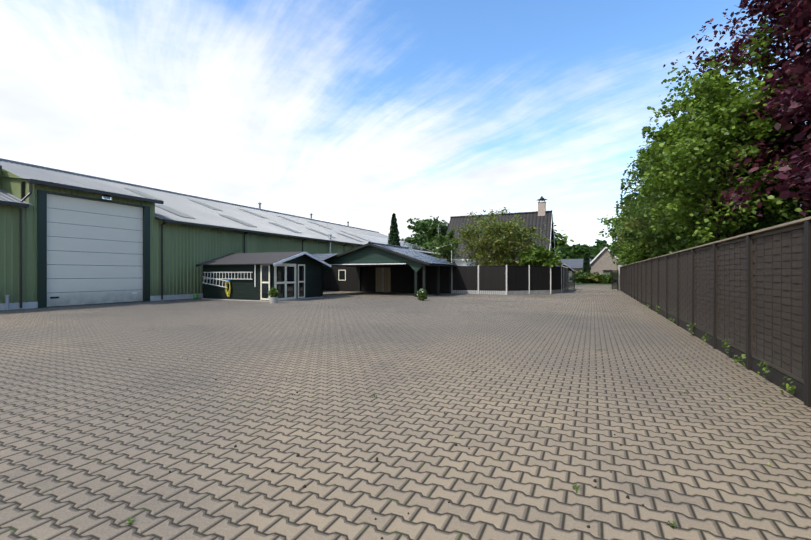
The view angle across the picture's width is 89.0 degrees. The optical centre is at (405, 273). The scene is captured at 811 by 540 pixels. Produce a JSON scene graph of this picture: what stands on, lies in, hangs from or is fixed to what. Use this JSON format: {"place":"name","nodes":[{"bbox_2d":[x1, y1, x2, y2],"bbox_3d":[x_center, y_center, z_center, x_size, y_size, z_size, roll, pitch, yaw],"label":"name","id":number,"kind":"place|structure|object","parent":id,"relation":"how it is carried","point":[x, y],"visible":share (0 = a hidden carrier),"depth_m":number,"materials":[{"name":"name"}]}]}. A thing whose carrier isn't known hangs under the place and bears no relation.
{"place":"outdoors","nodes":[
{"label":"outdoors","id":0,"kind":"place"},
{"bbox_2d":[0,158,438,309],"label":"barn","id":1,"kind":"structure","parent":0,"point":[67,238],"depth_m":20.82,"materials":[{"name":"metal"}]},
{"bbox_2d":[0,285,810,539],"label":"paving","id":2,"kind":"structure","parent":0,"point":[83,456],"depth_m":3.90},
{"bbox_2d":[196,251,331,301],"bbox_3d":[-8.099,0.094,24.144,5.546,2.670,5.076,0,0,24],"label":"cabin","id":3,"kind":"object","parent":2,"relation":"on","point":[257,276],"visible":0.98,"depth_m":22.54,"materials":[{"name":"dark painted wood"},{"name":"shingle"},{"name":"dark glass"}]},
{"bbox_2d":[225,281,230,296],"bbox_3d":[-9.583,0.830,22.304,0.376,0.881,0.100,0,0,24],"label":"hose","id":4,"kind":"object","parent":3,"relation":"attached to","point":[229,289],"visible":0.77,"depth_m":22.27,"materials":[{"name":"yellow rubber"}]},
{"bbox_2d":[269,297,277,302],"bbox_3d":[-6.376,1.279,19.958,0.409,0.300,0.420,0,0,24],"label":"pot","id":5,"kind":"object","parent":2,"relation":"on","point":[273,299],"visible":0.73,"depth_m":19.80,"materials":[{"name":"white ceramic"}]},
{"bbox_2d":[268,287,278,296],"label":"potted plant leaves","id":6,"kind":"object","parent":5,"relation":"in","point":[273,292],"visible":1,"depth_m":19.86,"materials":[{"name":"green plant"}]},
{"bbox_2d":[322,242,456,296],"bbox_3d":[-2.900,-0.301,29.719,12.160,3.460,6.050,0,0,24],"label":"carport","id":7,"kind":"object","parent":2,"relation":"on","point":[373,267],"visible":0.88,"depth_m":30.33,"materials":[{"name":"dark green painted wood"},{"name":"roof tile"},{"name":"oak"}]},
{"bbox_2d":[311,253,338,260],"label":"link roof","id":8,"kind":"structure","parent":7,"relation":"attached to","point":[323,257],"depth_m":27.12,"materials":[{"name":"metal"}]},
{"bbox_2d":[387,213,400,245],"bbox_3d":[-1.100,-2.129,38.872,2.278,7.116,2.288,0,0,24],"label":"thuja","id":9,"kind":"object","parent":2,"relation":"on","point":[394,237],"visible":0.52,"depth_m":38.59,"materials":[{"name":"green plant"}]},
{"bbox_2d":[121,333,687,527],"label":"weeds","id":10,"kind":"object","parent":2,"relation":"on","point":[131,522],"visible":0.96,"depth_m":2.69,"materials":[{"name":"green plant"}]},
{"bbox_2d":[416,288,428,300],"bbox_3d":[0.899,1.104,21.934,0.634,0.679,0.659,0,0,24],"label":"flower bush","id":11,"kind":"object","parent":2,"relation":"on","point":[422,296],"depth_m":21.85,"materials":[{"name":"green plant"}]},
{"bbox_2d":[427,229,462,263],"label":"tree","id":12,"kind":"object","parent":2,"relation":"on","point":[445,241],"depth_m":45.03,"materials":[{"name":"green plant"}]},
{"bbox_2d":[126,306,770,538],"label":"debris","id":13,"kind":"object","parent":2,"relation":"on","point":[376,459],"visible":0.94,"depth_m":3.58,"materials":[{"name":"brown"}]},
{"bbox_2d":[451,265,567,294],"bbox_3d":[10.300,0.409,32.033,14.166,2.040,4.412,0,0,-35],"label":"dark fence","id":14,"kind":"object","parent":2,"relation":"on","point":[506,280],"visible":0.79,"depth_m":28.94,"materials":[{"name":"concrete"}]},
{"bbox_2d":[517,243,561,267],"bbox_3d":[9.914,-0.420,30.725,3.360,3.702,3.524,0,0,24],"label":"bush","id":15,"kind":"object","parent":2,"relation":"on","point":[541,256],"depth_m":30.15,"materials":[{"name":"green plant"}]},
{"bbox_2d":[597,210,627,266],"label":"tree","id":16,"kind":"object","parent":2,"relation":"on","point":[606,221],"visible":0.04,"depth_m":46.40,"materials":[{"name":"green plant"}]},
{"bbox_2d":[609,215,638,264],"bbox_3d":[22.146,-2.433,37.210,6.953,7.835,8.463,0,0,24],"label":"tree","id":17,"kind":"object","parent":2,"relation":"on","point":[622,263],"depth_m":37.26,"materials":[{"name":"green plant"}]},
{"bbox_2d":[618,216,810,406],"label":"fence","id":18,"kind":"object","parent":2,"relation":"on","point":[748,294],"visible":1,"depth_m":6.11,"materials":[{"name":"brown wood"}]},
{"bbox_2d":[721,338,732,352],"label":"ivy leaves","id":19,"kind":"object","parent":18,"relation":"attached to","point":[725,344],"visible":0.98,"depth_m":6.92,"materials":[{"name":"green plant"}]},
{"bbox_2d":[734,354,745,364],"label":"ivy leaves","id":20,"kind":"object","parent":18,"relation":"attached to","point":[742,357],"visible":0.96,"depth_m":6.29,"materials":[{"name":"green plant"}]},
{"bbox_2d":[756,359,769,376],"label":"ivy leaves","id":21,"kind":"object","parent":18,"relation":"attached to","point":[764,368],"visible":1,"depth_m":5.38,"materials":[{"name":"green plant"}]},
{"bbox_2d":[778,377,795,393],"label":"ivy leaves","id":22,"kind":"object","parent":18,"relation":"attached to","point":[788,389],"visible":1,"depth_m":4.74,"materials":[{"name":"green plant"}]},
{"bbox_2d":[0,0,810,246],"label":"sky","id":23,"kind":"structure","parent":0,"point":[360,113],"materials":[{"name":"blue"}]},
{"bbox_2d":[440,196,554,265],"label":"house","id":24,"kind":"structure","parent":0,"point":[541,218],"depth_m":50.26,"materials":[{"name":"tile"}]},
{"bbox_2d":[452,207,553,265],"bbox_3d":[7.806,-1.947,33.614,7.939,6.758,8.036,0,0,24],"label":"tree","id":25,"kind":"object","parent":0,"point":[521,235],"depth_m":32.44,"materials":[{"name":"green plant"}]},
{"bbox_2d":[556,247,618,281],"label":"house","id":26,"kind":"structure","parent":0,"point":[601,262],"depth_m":68.74,"materials":[{"name":"brick"}]},
{"bbox_2d":[568,269,617,289],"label":"gate","id":27,"kind":"structure","parent":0,"point":[570,279],"depth_m":36.61,"materials":[{"name":"black metal"}]},
{"bbox_2d":[573,282,614,285],"bbox_3d":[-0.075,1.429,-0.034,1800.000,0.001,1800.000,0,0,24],"label":"wall","id":28,"kind":"structure","parent":0,"point":[593,284],"depth_m":54.92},
{"bbox_2d":[400,218,432,248],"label":"tree","id":29,"kind":"object","parent":28,"relation":"on","point":[415,239],"visible":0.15,"depth_m":94.96,"materials":[{"name":"green plant"}]},
{"bbox_2d":[414,216,448,258],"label":"tree","id":30,"kind":"object","parent":28,"relation":"on","point":[437,227],"visible":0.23,"depth_m":76.35,"materials":[{"name":"green plant"}]},
{"bbox_2d":[553,223,564,255],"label":"tree","id":31,"kind":"object","parent":28,"relation":"on","point":[558,235],"depth_m":66.45,"materials":[{"name":"green plant"}]},
{"bbox_2d":[555,235,573,249],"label":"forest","id":32,"kind":"object","parent":28,"relation":"on","point":[558,243],"depth_m":192.35,"materials":[{"name":"green plant"}]},
{"bbox_2d":[555,243,603,260],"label":"forest","id":33,"kind":"object","parent":28,"relation":"on","point":[574,251],"visible":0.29,"depth_m":178.83,"materials":[{"name":"green plant"}]},
{"bbox_2d":[573,269,591,283],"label":"shrub","id":34,"kind":"object","parent":28,"relation":"on","point":[580,277],"visible":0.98,"depth_m":59.99,"materials":[{"name":"green plant"}]},
{"bbox_2d":[582,253,590,276],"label":"tree","id":35,"kind":"object","parent":28,"relation":"on","point":[586,265],"visible":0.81,"depth_m":66.95,"materials":[{"name":"green plant"}]},
{"bbox_2d":[584,272,607,283],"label":"shrub","id":36,"kind":"object","parent":28,"relation":"on","point":[593,278],"visible":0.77,"depth_m":59.68,"materials":[{"name":"green plant"}]},
{"bbox_2d":[595,272,614,283],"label":"shrub","id":37,"kind":"object","parent":28,"relation":"on","point":[608,278],"visible":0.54,"depth_m":59.06,"materials":[{"name":"green plant"}]},
{"bbox_2d":[591,239,620,259],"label":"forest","id":38,"kind":"object","parent":28,"relation":"on","point":[601,244],"visible":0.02,"depth_m":186.19,"materials":[{"name":"green plant"}]},
{"bbox_2d":[598,207,623,265],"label":"tree","id":39,"kind":"object","parent":28,"relation":"on","point":[608,247],"depth_m":56.30,"materials":[{"name":"green plant"}]},
{"bbox_2d":[610,205,637,259],"bbox_3d":[20.421,-2.647,32.470,7.666,8.158,8.845,0,0,24],"label":"tree","id":40,"kind":"object","parent":28,"relation":"on","point":[614,232],"visible":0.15,"depth_m":33.02,"materials":[{"name":"green plant"}]},
{"bbox_2d":[616,225,653,263],"bbox_3d":[16.970,-1.051,28.689,4.131,4.967,4.085,0,0,24],"label":"tree","id":41,"kind":"object","parent":28,"relation":"on","point":[633,252],"visible":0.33,"depth_m":28.79,"materials":[{"name":"green plant"}]},
{"bbox_2d":[616,169,680,261],"bbox_3d":[17.599,-3.395,25.995,7.826,9.652,9.386,0,0,24],"label":"tree","id":42,"kind":"object","parent":28,"relation":"on","point":[631,222],"visible":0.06,"depth_m":26.58,"materials":[{"name":"green plant"}]},
{"bbox_2d":[619,140,775,258],"bbox_3d":[15.158,-3.036,20.909,7.534,8.937,9.731,0,0,24],"label":"tree","id":43,"kind":"object","parent":28,"relation":"on","point":[632,234],"depth_m":21.76,"materials":[{"name":"green plant"}]},
{"bbox_2d":[626,96,796,253],"bbox_3d":[12.802,-2.931,16.747,6.622,8.727,6.560,0,0,24],"label":"hazel","id":44,"kind":"object","parent":28,"relation":"on","point":[675,247],"depth_m":17.40,"materials":[{"name":"green plant"}]},
{"bbox_2d":[704,0,810,221],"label":"tree","id":45,"kind":"object","parent":28,"relation":"on","point":[799,166],"visible":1,"depth_m":7.25,"materials":[{"name":"purple plant"}]},
{"bbox_2d":[755,139,809,229],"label":"tree","id":46,"kind":"object","parent":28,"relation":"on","point":[790,208],"depth_m":16.79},
{"bbox_2d":[636,13,810,248],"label":"hazel","id":47,"kind":"object","parent":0,"point":[709,101],"depth_m":11.85,"materials":[{"name":"green plant"}]},
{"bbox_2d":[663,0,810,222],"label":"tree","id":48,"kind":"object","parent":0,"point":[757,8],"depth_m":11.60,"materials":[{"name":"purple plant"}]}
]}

